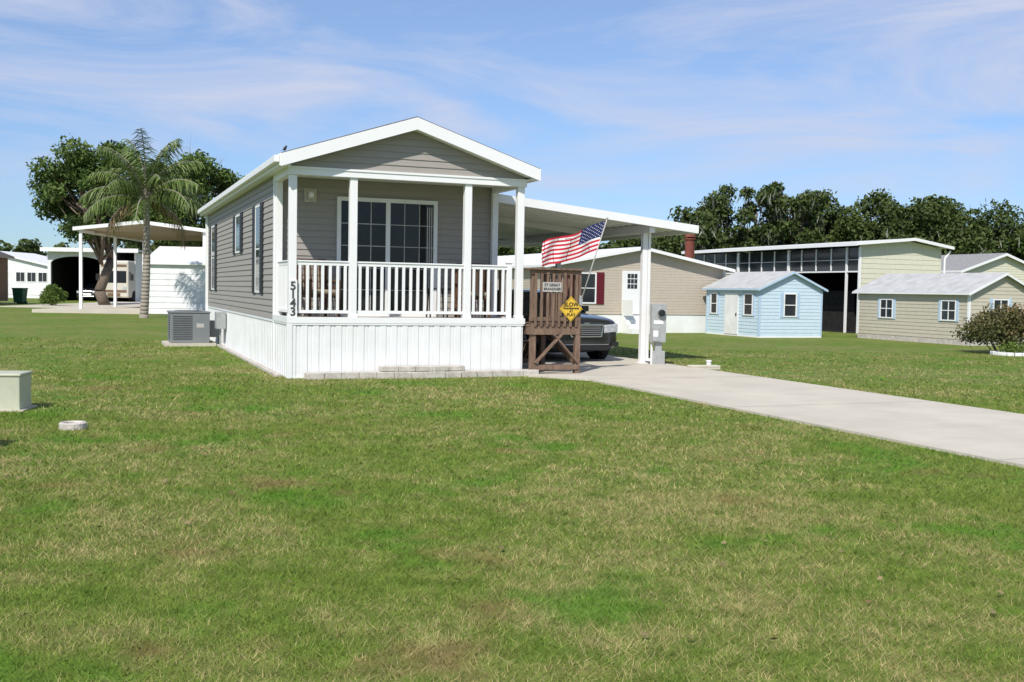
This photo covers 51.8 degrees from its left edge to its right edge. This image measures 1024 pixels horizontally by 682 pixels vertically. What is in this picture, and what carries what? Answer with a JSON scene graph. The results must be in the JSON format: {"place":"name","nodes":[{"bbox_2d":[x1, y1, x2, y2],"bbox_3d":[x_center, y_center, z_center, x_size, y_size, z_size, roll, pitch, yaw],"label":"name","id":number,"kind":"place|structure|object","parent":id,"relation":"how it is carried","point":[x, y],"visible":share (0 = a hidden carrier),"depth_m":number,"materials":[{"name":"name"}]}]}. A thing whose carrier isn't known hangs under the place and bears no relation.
{"place":"outdoors","nodes":[
{"label":"outdoors","id":0,"kind":"place"},
{"bbox_2d":[1,251,47,264],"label":"roof","id":1,"kind":"structure","parent":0,"point":[38,258],"depth_m":97.94,"materials":[{"name":"white metal"}]},
{"bbox_2d":[27,272,35,281],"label":"window glass","id":2,"kind":"object","parent":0,"point":[29,276],"visible":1,"depth_m":94.84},
{"bbox_2d":[38,273,46,281],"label":"window glass","id":3,"kind":"object","parent":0,"point":[44,277],"visible":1,"depth_m":94.85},
{"bbox_2d":[297,175,497,187],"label":"porch ceiling","id":4,"kind":"structure","parent":0,"point":[394,181],"depth_m":18.92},
{"bbox_2d":[0,298,1023,681],"bbox_3d":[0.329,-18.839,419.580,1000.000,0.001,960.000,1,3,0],"label":"grass lawn","id":5,"kind":"structure","parent":0,"point":[24,324],"depth_m":6.88,"materials":[{"name":"plant"}]},
{"bbox_2d":[0,370,37,411],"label":"utility box","id":6,"kind":"object","parent":5,"relation":"on","point":[15,390],"visible":0.98,"depth_m":12.18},
{"bbox_2d":[11,288,27,303],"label":"wheelie bin","id":7,"kind":"object","parent":5,"relation":"on","point":[19,295],"visible":1,"depth_m":70.16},
{"bbox_2d":[8,294,39,297],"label":"skirting","id":8,"kind":"object","parent":5,"relation":"on","point":[28,296],"visible":0.25,"depth_m":94.97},
{"bbox_2d":[38,284,68,304],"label":"round bush","id":9,"kind":"object","parent":5,"relation":"on","point":[53,294],"visible":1,"depth_m":65.62,"materials":[{"name":"green plant"}]},
{"bbox_2d":[59,420,86,430],"bbox_3d":[-4.496,0.874,10.809,0.270,0.090,0.270,1,3,0],"label":"sewer cleanout ring","id":10,"kind":"object","parent":5,"relation":"on","point":[69,425],"visible":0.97,"depth_m":10.71,"materials":[{"name":"concrete"}]},
{"bbox_2d":[0,301,167,314],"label":"concrete pad","id":11,"kind":"object","parent":5,"relation":"on","point":[125,307],"visible":0.35,"depth_m":55.44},
{"bbox_2d":[76,282,96,300],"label":"parked car","id":12,"kind":"object","parent":5,"relation":"on","point":[89,290],"visible":0.3,"depth_m":85.06,"materials":[{"name":"white paint"}]},
{"bbox_2d":[25,133,155,304],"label":"oak tree","id":13,"kind":"object","parent":5,"relation":"on","point":[59,184],"visible":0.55,"depth_m":67.58,"materials":[{"name":"green plant"}]},
{"bbox_2d":[47,251,141,301],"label":"walls","id":14,"kind":"structure","parent":5,"relation":"on","point":[52,256],"depth_m":83.99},
{"bbox_2d":[52,252,139,299],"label":"lining","id":15,"kind":"object","parent":14,"relation":"attached to","point":[65,274],"visible":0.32,"depth_m":87.87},
{"bbox_2d":[40,247,152,253],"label":"roof","id":16,"kind":"structure","parent":14,"relation":"on","point":[67,249],"depth_m":83.15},
{"bbox_2d":[96,260,134,301],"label":"motorhome","id":17,"kind":"object","parent":5,"relation":"on","point":[126,280],"visible":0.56,"depth_m":82.52,"materials":[{"name":"beige metal"}]},
{"bbox_2d":[73,220,205,308],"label":"rv carport","id":18,"kind":"object","parent":5,"relation":"on","point":[158,231],"visible":0.52,"depth_m":55.76,"materials":[{"name":"white metal"}]},
{"bbox_2d":[79,128,206,317],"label":"palm tree","id":19,"kind":"object","parent":5,"relation":"on","point":[159,186],"visible":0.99,"depth_m":45.19,"materials":[{"name":"green plant"}]},
{"bbox_2d":[121,215,179,260],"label":"oak tree","id":20,"kind":"object","parent":5,"relation":"on","point":[155,245],"visible":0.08,"depth_m":89.45,"materials":[{"name":"green plant"}]},
{"bbox_2d":[142,246,204,313],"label":"white shed","id":21,"kind":"structure","parent":5,"relation":"on","point":[177,278],"depth_m":51.35,"materials":[{"name":"plastic"}]},
{"bbox_2d":[135,149,244,246],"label":"oak tree","id":22,"kind":"object","parent":5,"relation":"on","point":[207,179],"visible":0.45,"depth_m":69.38,"materials":[{"name":"green plant"}]},
{"bbox_2d":[161,310,218,345],"bbox_3d":[-7.923,-0.329,26.122,1.360,0.850,1.340,0,3,-21],"label":"air conditioner","id":23,"kind":"object","parent":5,"relation":"on","point":[191,327],"visible":0.98,"depth_m":25.63,"materials":[{"name":"metal"}]},
{"bbox_2d":[217,344,280,376],"bbox_3d":[-5.517,0.342,21.619,0.100,0.070,9.100,0,3,-21],"label":"side edging","id":24,"kind":"object","parent":5,"relation":"on","point":[257,365],"visible":0.76,"depth_m":20.12,"materials":[{"name":"concrete"}]},
{"bbox_2d":[215,312,225,345],"bbox_3d":[-6.982,-0.270,25.259,0.220,0.850,0.400,0,3,-21],"label":"electrical box","id":25,"kind":"object","parent":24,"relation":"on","point":[220,320],"visible":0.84,"depth_m":25.07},
{"bbox_2d":[208,306,523,377],"bbox_3d":[-4.151,-0.194,24.039,4.152,0.915,13.306,0,3,-21],"label":"skirting","id":26,"kind":"object","parent":5,"relation":"on","point":[291,350],"visible":0.66,"depth_m":17.96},
{"bbox_2d":[298,316,497,317],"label":"porch floor","id":27,"kind":"structure","parent":26,"relation":"on","point":[395,316],"depth_m":18.84,"materials":[{"name":"wood"}]},
{"bbox_2d":[297,258,340,316],"bbox_3d":[-3.325,-0.909,18.021,0.610,0.995,0.600,-1,3,-36],"label":"porch chair","id":28,"kind":"object","parent":27,"relation":"on","point":[303,291],"visible":0.52,"depth_m":18.03,"materials":[{"name":"brown wicker"}]},
{"bbox_2d":[336,196,437,316],"bbox_3d":[-2.254,-1.507,19.107,1.860,2.120,0.056,0,3,-21],"label":"sliding door frame","id":29,"kind":"object","parent":27,"relation":"on","point":[388,202],"visible":0.83,"depth_m":19.09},
{"bbox_2d":[341,202,432,310],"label":"door muntins","id":30,"kind":"object","parent":29,"relation":"attached to","point":[419,247],"depth_m":19.11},
{"bbox_2d":[341,201,433,310],"bbox_3d":[-2.261,-1.513,19.125,1.720,1.970,0.016,0,3,-22],"label":"sliding door glass","id":31,"kind":"object","parent":29,"relation":"in","point":[412,255],"visible":0.64,"depth_m":19.14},
{"bbox_2d":[426,208,431,310],"bbox_3d":[-1.524,-1.498,19.407,0.098,1.900,0.003,0,3,-20],"label":"door blind","id":32,"kind":"object","parent":29,"relation":"attached to","point":[429,249],"depth_m":19.39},
{"bbox_2d":[273,314,524,323],"bbox_3d":[-1.976,-0.382,18.517,4.160,0.100,1.480,0,3,-21],"label":"porch rim board","id":33,"kind":"object","parent":27,"relation":"attached to","point":[393,320],"visible":0.98,"depth_m":17.79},
{"bbox_2d":[275,174,524,317],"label":"porch posts","id":34,"kind":"object","parent":27,"relation":"on","point":[466,249],"visible":0.97,"depth_m":18.21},
{"bbox_2d":[288,280,296,316],"bbox_3d":[-3.552,-0.689,17.107,0.136,0.605,0.015,0,3,-21],"label":"number backing","id":35,"kind":"object","parent":34,"relation":"attached to","point":[290,310],"visible":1,"depth_m":17.10,"materials":[{"name":"white plastic"}]},
{"bbox_2d":[277,260,506,314],"bbox_3d":[-2.081,-0.921,18.398,3.780,0.865,1.290,0,3,-21],"label":"porch railing","id":36,"kind":"object","parent":34,"relation":"attached to","point":[282,284],"visible":0.94,"depth_m":17.81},
{"bbox_2d":[274,166,527,192],"bbox_3d":[-1.925,-2.827,18.375,4.170,0.200,1.470,0,3,-21],"label":"porch header","id":37,"kind":"object","parent":34,"relation":"on","point":[505,184],"visible":0.93,"depth_m":17.70},
{"bbox_2d":[290,131,525,178],"bbox_3d":[-1.680,-3.223,17.752,4.100,0.800,0.106,0,3,-21],"label":"porch gable siding","id":38,"kind":"object","parent":37,"relation":"on","point":[412,152],"visible":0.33,"depth_m":17.70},
{"bbox_2d":[281,116,539,168],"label":"roof","id":39,"kind":"structure","parent":38,"relation":"attached to","point":[397,122],"depth_m":17.33,"materials":[{"name":"white metal"}]},
{"bbox_2d":[426,288,450,317],"bbox_3d":[-1.335,-0.679,18.796,0.520,0.531,0.520,0,3,-21],"label":"patio table","id":40,"kind":"object","parent":27,"relation":"on","point":[442,289],"visible":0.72,"depth_m":18.88,"materials":[{"name":"black plastic"}]},
{"bbox_2d":[454,263,490,317],"bbox_3d":[-0.719,-0.919,19.154,0.610,0.995,0.600,1,3,-9],"label":"porch chair","id":41,"kind":"object","parent":27,"relation":"on","point":[484,293],"visible":0.47,"depth_m":19.33,"materials":[{"name":"brown wicker"}]},
{"bbox_2d":[304,365,538,379],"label":"edging blocks","id":42,"kind":"object","parent":5,"relation":"on","point":[422,371],"depth_m":17.63,"materials":[{"name":"concrete"}]},
{"bbox_2d":[16,386,1003,639],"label":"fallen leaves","id":43,"kind":"object","parent":5,"relation":"on","point":[546,546],"visible":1,"depth_m":6.24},
{"bbox_2d":[0,181,1023,260],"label":"distant tree line","id":44,"kind":"object","parent":5,"relation":"on","point":[937,220],"visible":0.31,"depth_m":87.86,"materials":[{"name":"green plant"}]},
{"bbox_2d":[620,300,649,333],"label":"steps","id":45,"kind":"structure","parent":5,"relation":"on","point":[629,322],"depth_m":38.18,"materials":[{"name":"white concrete"}]},
{"bbox_2d":[593,314,705,332],"bbox_3d":[1.733,-1.053,46.283,7.260,0.680,15.960,0,3,-21],"label":"skirting","id":46,"kind":"object","parent":5,"relation":"on","point":[685,323],"depth_m":39.53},
{"bbox_2d":[687,360,719,369],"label":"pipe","id":47,"kind":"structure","parent":5,"relation":"on","point":[708,365],"depth_m":20.73,"materials":[{"name":"plastic"}]},
{"bbox_2d":[702,271,827,337],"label":"blue shed","id":48,"kind":"structure","parent":5,"relation":"on","point":[778,304],"depth_m":36.97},
{"bbox_2d":[710,293,717,313],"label":"window frame","id":49,"kind":"structure","parent":48,"relation":"in","point":[711,293],"depth_m":38.92,"materials":[{"name":"white plastic"}]},
{"bbox_2d":[711,294,716,312],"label":"window glass","id":50,"kind":"structure","parent":48,"relation":"in","point":[713,306],"depth_m":38.93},
{"bbox_2d":[724,293,738,333],"bbox_3d":[7.865,-0.987,37.841,0.037,1.460,0.850,0,3,-21],"label":"shed door","id":51,"kind":"structure","parent":48,"relation":"in","point":[731,299],"depth_m":37.80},
{"bbox_2d":[743,293,752,315],"bbox_3d":[8.252,-1.277,36.847,0.041,0.770,0.550,0,3,-21],"label":"window frame","id":52,"kind":"structure","parent":48,"relation":"in","point":[744,304],"depth_m":36.80,"materials":[{"name":"white plastic"}]},
{"bbox_2d":[744,294,751,313],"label":"window glass","id":53,"kind":"structure","parent":48,"relation":"in","point":[748,298],"depth_m":36.84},
{"bbox_2d":[783,293,796,316],"bbox_3d":[9.675,-1.246,36.710,0.540,0.830,0.041,0,3,-21],"label":"window frame","id":54,"kind":"structure","parent":48,"relation":"in","point":[784,293],"depth_m":36.68,"materials":[{"name":"white plastic"}]},
{"bbox_2d":[785,294,795,315],"bbox_3d":[9.671,-1.246,36.720,0.460,0.750,0.017,0,3,-21],"label":"window glass","id":55,"kind":"structure","parent":48,"relation":"in","point":[790,299],"depth_m":36.72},
{"bbox_2d":[704,247,861,333],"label":"frame posts","id":56,"kind":"object","parent":5,"relation":"on","point":[846,271],"visible":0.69,"depth_m":43.50,"materials":[{"name":"white metal"}]},
{"bbox_2d":[695,248,858,271],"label":"clerestory glass","id":57,"kind":"object","parent":56,"relation":"attached to","point":[809,257],"visible":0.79,"depth_m":46.00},
{"bbox_2d":[726,270,857,332],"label":"dark lining","id":58,"kind":"object","parent":5,"relation":"on","point":[833,284],"visible":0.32,"depth_m":45.25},
{"bbox_2d":[694,241,941,286],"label":"cream walls","id":59,"kind":"structure","parent":58,"relation":"on","point":[878,260],"depth_m":42.58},
{"bbox_2d":[710,239,947,252],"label":"roof","id":60,"kind":"structure","parent":59,"relation":"on","point":[837,247],"depth_m":48.78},
{"bbox_2d":[681,238,954,253],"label":"fascia","id":61,"kind":"structure","parent":60,"relation":"attached to","point":[825,245],"depth_m":43.19,"materials":[{"name":"white plastic"}]},
{"bbox_2d":[943,251,950,272],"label":"downspout","id":62,"kind":"object","parent":60,"relation":"attached to","point":[945,257],"visible":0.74,"depth_m":43.29,"materials":[{"name":"white plastic"}]},
{"bbox_2d":[852,272,1023,345],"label":"beige shed","id":63,"kind":"structure","parent":5,"relation":"on","point":[936,308],"depth_m":34.76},
{"bbox_2d":[879,299,892,317],"bbox_3d":[12.912,-1.124,36.388,0.041,0.670,0.650,0,3,-21],"label":"window frame","id":64,"kind":"structure","parent":63,"relation":"in","point":[880,308],"depth_m":36.38,"materials":[{"name":"white plastic"}]},
{"bbox_2d":[881,300,891,316],"bbox_3d":[12.922,-1.124,36.392,0.017,0.590,0.570,0,3,-21],"label":"window glass","id":65,"kind":"structure","parent":63,"relation":"in","point":[883,302],"depth_m":36.41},
{"bbox_2d":[940,300,956,320],"bbox_3d":[13.954,-0.977,33.739,0.041,0.670,0.650,0,3,-21],"label":"window frame","id":66,"kind":"structure","parent":63,"relation":"in","point":[941,310],"depth_m":33.73,"materials":[{"name":"white plastic"}]},
{"bbox_2d":[942,301,954,319],"bbox_3d":[13.964,-0.977,33.743,0.017,0.590,0.570,0,3,-21],"label":"window glass","id":67,"kind":"structure","parent":63,"relation":"in","point":[944,303],"depth_m":33.74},
{"bbox_2d":[993,299,1008,310],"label":"window frame","id":68,"kind":"structure","parent":63,"relation":"in","point":[993,299],"depth_m":33.40,"materials":[{"name":"white plastic"}]},
{"bbox_2d":[994,300,1007,314],"bbox_3d":[15.470,-0.951,33.435,0.570,0.680,0.017,0,3,-21],"label":"window glass","id":69,"kind":"structure","parent":63,"relation":"in","point":[997,302],"depth_m":33.40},
{"bbox_2d":[950,303,1023,350],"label":"flower shrub","id":70,"kind":"object","parent":5,"relation":"on","point":[1006,325],"visible":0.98,"depth_m":28.38,"materials":[{"name":"green plant"}]},
{"bbox_2d":[989,338,1023,356],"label":"planter ring","id":71,"kind":"object","parent":5,"relation":"on","point":[1014,350],"visible":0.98,"depth_m":27.79,"materials":[{"name":"stone"}]},
{"bbox_2d":[0,0,1023,252],"label":"sky","id":72,"kind":"structure","parent":0,"point":[644,108],"materials":[{"name":"blue"}]},
{"bbox_2d":[497,247,734,270],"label":"roof","id":73,"kind":"structure","parent":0,"point":[532,259],"depth_m":40.63,"materials":[{"name":"white metal"}]},
{"bbox_2d":[522,352,1023,467],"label":"concrete driveway","id":74,"kind":"structure","parent":0,"point":[986,434],"depth_m":14.09,"materials":[{"name":"concrete"}]},
{"bbox_2d":[498,268,583,372],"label":"wooden deck","id":75,"kind":"structure","parent":74,"relation":"on","point":[543,328],"depth_m":18.69,"materials":[{"name":"brown wood"}]},
{"bbox_2d":[543,282,561,291],"bbox_3d":[0.707,-0.947,18.549,0.360,0.170,0.017,0,3,-21],"label":"name sign","id":76,"kind":"object","parent":75,"relation":"attached to","point":[552,286],"visible":1,"depth_m":18.55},
{"bbox_2d":[560,296,581,320],"bbox_3d":[1.047,-0.568,18.698,0.450,0.450,0.014,0,3,-22],"label":"slow sign","id":77,"kind":"object","parent":75,"relation":"attached to","point":[570,308],"visible":1,"depth_m":18.69,"materials":[{"name":"yellow"}]},
{"bbox_2d":[542,217,607,304],"bbox_3d":[1.082,-1.418,18.572,1.205,1.572,0.272,0,3,-21],"label":"american flag","id":78,"kind":"object","parent":75,"relation":"attached to","point":[561,249],"visible":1,"depth_m":18.56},
{"bbox_2d":[497,289,618,358],"bbox_3d":[0.414,-0.413,24.002,2.160,1.525,5.090,0,3,-26],"label":"parked car","id":79,"kind":"object","parent":74,"relation":"on","point":[598,336],"visible":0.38,"depth_m":22.02,"materials":[{"name":"paint"}]},
{"bbox_2d":[498,194,698,363],"bbox_3d":[-0.181,-1.431,25.750,4.500,3.298,10.420,0,3,-21],"label":"carport","id":80,"kind":"object","parent":74,"relation":"on","point":[544,220],"visible":0.47,"depth_m":21.78,"materials":[{"name":"white metal"}]},
{"bbox_2d":[649,303,666,363],"bbox_3d":[2.993,-0.128,21.568,0.310,1.270,0.280,1,3,-6],"label":"electric meter pedestal","id":81,"kind":"object","parent":74,"relation":"on","point":[657,335],"visible":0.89,"depth_m":21.52,"materials":[{"name":"grey metal"}]},
{"bbox_2d":[941,253,1016,269],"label":"roof","id":82,"kind":"structure","parent":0,"point":[959,262],"depth_m":51.21,"materials":[{"name":"grey"}]},
{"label":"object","id":83,"kind":"object","parent":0,"visible":0},
{"bbox_2d":[272,175,275,318],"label":"corner trim","id":84,"kind":"structure","parent":83,"relation":"attached to","point":[274,199],"depth_m":18.39,"materials":[{"name":"white plastic"}]},
{"bbox_2d":[208,176,491,317],"bbox_3d":[-4.385,-2.360,24.631,4.132,3.335,11.882,0,3,-21],"label":"siding","id":85,"kind":"object","parent":83,"relation":"on","point":[316,229],"visible":0.46,"depth_m":19.52,"materials":[{"name":"plastic"}]},
{"bbox_2d":[211,226,213,289],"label":"window frame","id":86,"kind":"object","parent":85,"relation":"attached to","point":[211,248],"visible":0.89,"depth_m":28.31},
{"bbox_2d":[211,227,213,287],"bbox_3d":[-7.912,-2.200,27.960,0.018,1.610,0.820,0,3,-21],"label":"window glass","id":87,"kind":"object","parent":86,"relation":"in","point":[212,273],"visible":0.71,"depth_m":28.09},
{"bbox_2d":[209,224,216,290],"bbox_3d":[-7.921,-2.200,27.957,0.038,1.730,1.700,0,3,-21],"label":"shutter","id":88,"kind":"object","parent":85,"relation":"attached to","point":[215,257],"visible":1,"depth_m":27.43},
{"bbox_2d":[235,214,239,252],"bbox_3d":[-5.988,-2.339,23.060,0.026,0.830,0.800,0,3,-21],"label":"window frame","id":89,"kind":"object","parent":85,"relation":"attached to","point":[235,233],"visible":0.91,"depth_m":23.38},
{"bbox_2d":[236,216,239,250],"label":"window glass","id":90,"kind":"object","parent":89,"relation":"in","point":[237,233],"visible":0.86,"depth_m":23.10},
{"bbox_2d":[233,212,242,254],"bbox_3d":[-5.994,-2.339,23.058,0.038,0.870,1.600,0,3,-21],"label":"shutter","id":91,"kind":"object","parent":85,"relation":"attached to","point":[240,233],"visible":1,"depth_m":22.52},
{"bbox_2d":[255,204,259,292],"bbox_3d":[-4.871,-1.762,20.223,0.026,1.670,0.650,0,3,-21],"label":"window frame","id":92,"kind":"object","parent":85,"relation":"attached to","point":[257,206],"visible":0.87,"depth_m":20.45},
{"bbox_2d":[255,207,258,290],"bbox_3d":[-4.868,-1.762,20.224,0.018,1.590,0.570,0,3,-22],"label":"window glass","id":93,"kind":"object","parent":92,"relation":"in","point":[257,256],"visible":0.79,"depth_m":20.23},
{"bbox_2d":[252,202,263,293],"bbox_3d":[-4.877,-1.762,20.221,0.039,1.710,1.370,0,3,-21],"label":"shutter","id":94,"kind":"object","parent":85,"relation":"attached to","point":[261,244],"visible":1,"depth_m":19.83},
{"bbox_2d":[304,188,316,201],"bbox_3d":[-3.531,-2.562,18.525,0.220,0.240,0.097,0,3,-21],"label":"porch light","id":95,"kind":"object","parent":85,"relation":"attached to","point":[307,197],"visible":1,"depth_m":18.51,"materials":[{"name":"beige plastic"}]},
{"bbox_2d":[200,117,540,215],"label":"roof fascia","id":96,"kind":"structure","parent":83,"relation":"on","point":[287,158],"depth_m":17.53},
{"bbox_2d":[201,213,207,310],"bbox_3d":[-8.499,-1.844,29.191,0.180,3.360,0.080,0,3,-21],"label":"downspout","id":97,"kind":"object","parent":96,"relation":"attached to","point":[206,271],"visible":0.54,"depth_m":29.18,"materials":[{"name":"white plastic"}]},
{"bbox_2d":[198,155,278,213],"bbox_3d":[-6.228,-3.245,23.077,0.083,0.110,13.700,0,3,-21],"label":"gutter","id":98,"kind":"object","parent":96,"relation":"attached to","point":[264,166],"visible":1,"depth_m":20.36,"materials":[{"name":"white plastic"}]},
{"bbox_2d":[280,130,537,180],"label":"front soffit","id":99,"kind":"structure","parent":96,"relation":"attached to","point":[478,156],"depth_m":18.02,"materials":[{"name":"white plastic"}]},
{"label":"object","id":100,"kind":"object","parent":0,"visible":0},
{"bbox_2d":[497,250,722,314],"bbox_3d":[1.760,-2.596,46.208,7.320,2.410,16.020,0,3,-21],"label":"siding","id":101,"kind":"object","parent":100,"relation":"attached to","point":[677,285],"visible":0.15,"depth_m":39.13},
{"bbox_2d":[567,272,604,303],"bbox_3d":[2.632,-1.905,37.956,1.520,1.160,0.039,0,3,-22],"label":"shutter","id":102,"kind":"object","parent":101,"relation":"attached to","point":[600,288],"visible":0.6,"depth_m":38.15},
{"bbox_2d":[582,272,596,303],"bbox_3d":[2.632,-1.905,37.955,0.880,1.120,0.041,0,3,-21],"label":"window frame","id":103,"kind":"object","parent":101,"relation":"attached to","point":[592,288],"visible":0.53,"depth_m":38.06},
{"bbox_2d":[581,274,594,301],"bbox_3d":[2.628,-1.905,37.965,0.780,1.020,0.018,0,3,-21],"label":"window glass","id":104,"kind":"object","parent":103,"relation":"in","point":[589,295],"visible":0.5,"depth_m":38.01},
{"bbox_2d":[621,271,639,313],"bbox_3d":[4.390,-1.778,38.651,0.800,1.580,0.048,0,3,-21],"label":"door","id":105,"kind":"structure","parent":101,"relation":"attached to","point":[631,294],"depth_m":38.62,"materials":[{"name":"white metal"}]},
{"bbox_2d":[627,274,636,288],"bbox_3d":[4.407,-2.186,38.606,0.400,0.540,0.007,0,3,-21],"label":"door window","id":106,"kind":"structure","parent":105,"relation":"in","point":[633,286],"depth_m":38.60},
{"bbox_2d":[512,248,735,271],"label":"roof fascia","id":107,"kind":"structure","parent":100,"relation":"on","point":[639,249],"depth_m":38.44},
{"bbox_2d":[684,234,695,258],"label":"chimney pipe","id":108,"kind":"object","parent":107,"relation":"on","point":[689,245],"visible":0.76,"depth_m":44.48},
{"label":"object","id":109,"kind":"object","parent":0,"visible":0},
{"bbox_2d":[0,258,6,300],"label":"siding","id":110,"kind":"object","parent":109,"relation":"on","point":[3,279],"visible":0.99,"depth_m":68.34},
{"bbox_2d":[7,258,7,300],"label":"corner trim","id":111,"kind":"structure","parent":109,"relation":"on","point":[7,279],"depth_m":68.85,"materials":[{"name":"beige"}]},
{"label":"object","id":112,"kind":"object","parent":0,"visible":0},
{"bbox_2d":[941,253,1023,272],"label":"roof fascia","id":113,"kind":"structure","parent":112,"relation":"on","point":[982,263],"depth_m":50.16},
{"bbox_2d":[963,256,1023,282],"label":"siding","id":114,"kind":"object","parent":112,"relation":"attached to","point":[1012,267],"visible":0.07,"depth_m":50.81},
{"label":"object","id":115,"kind":"object","parent":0,"visible":0},
{"bbox_2d":[8,258,47,294],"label":"siding","id":116,"kind":"object","parent":115,"relation":"attached to","point":[15,265],"visible":0.14,"depth_m":94.86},
{"bbox_2d":[16,272,24,280],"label":"window glass","id":117,"kind":"object","parent":116,"relation":"in","point":[18,276],"visible":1,"depth_m":94.85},
{"bbox_2d":[15,257,47,265],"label":"roof fascia","id":118,"kind":"structure","parent":115,"relation":"on","point":[31,261],"depth_m":94.48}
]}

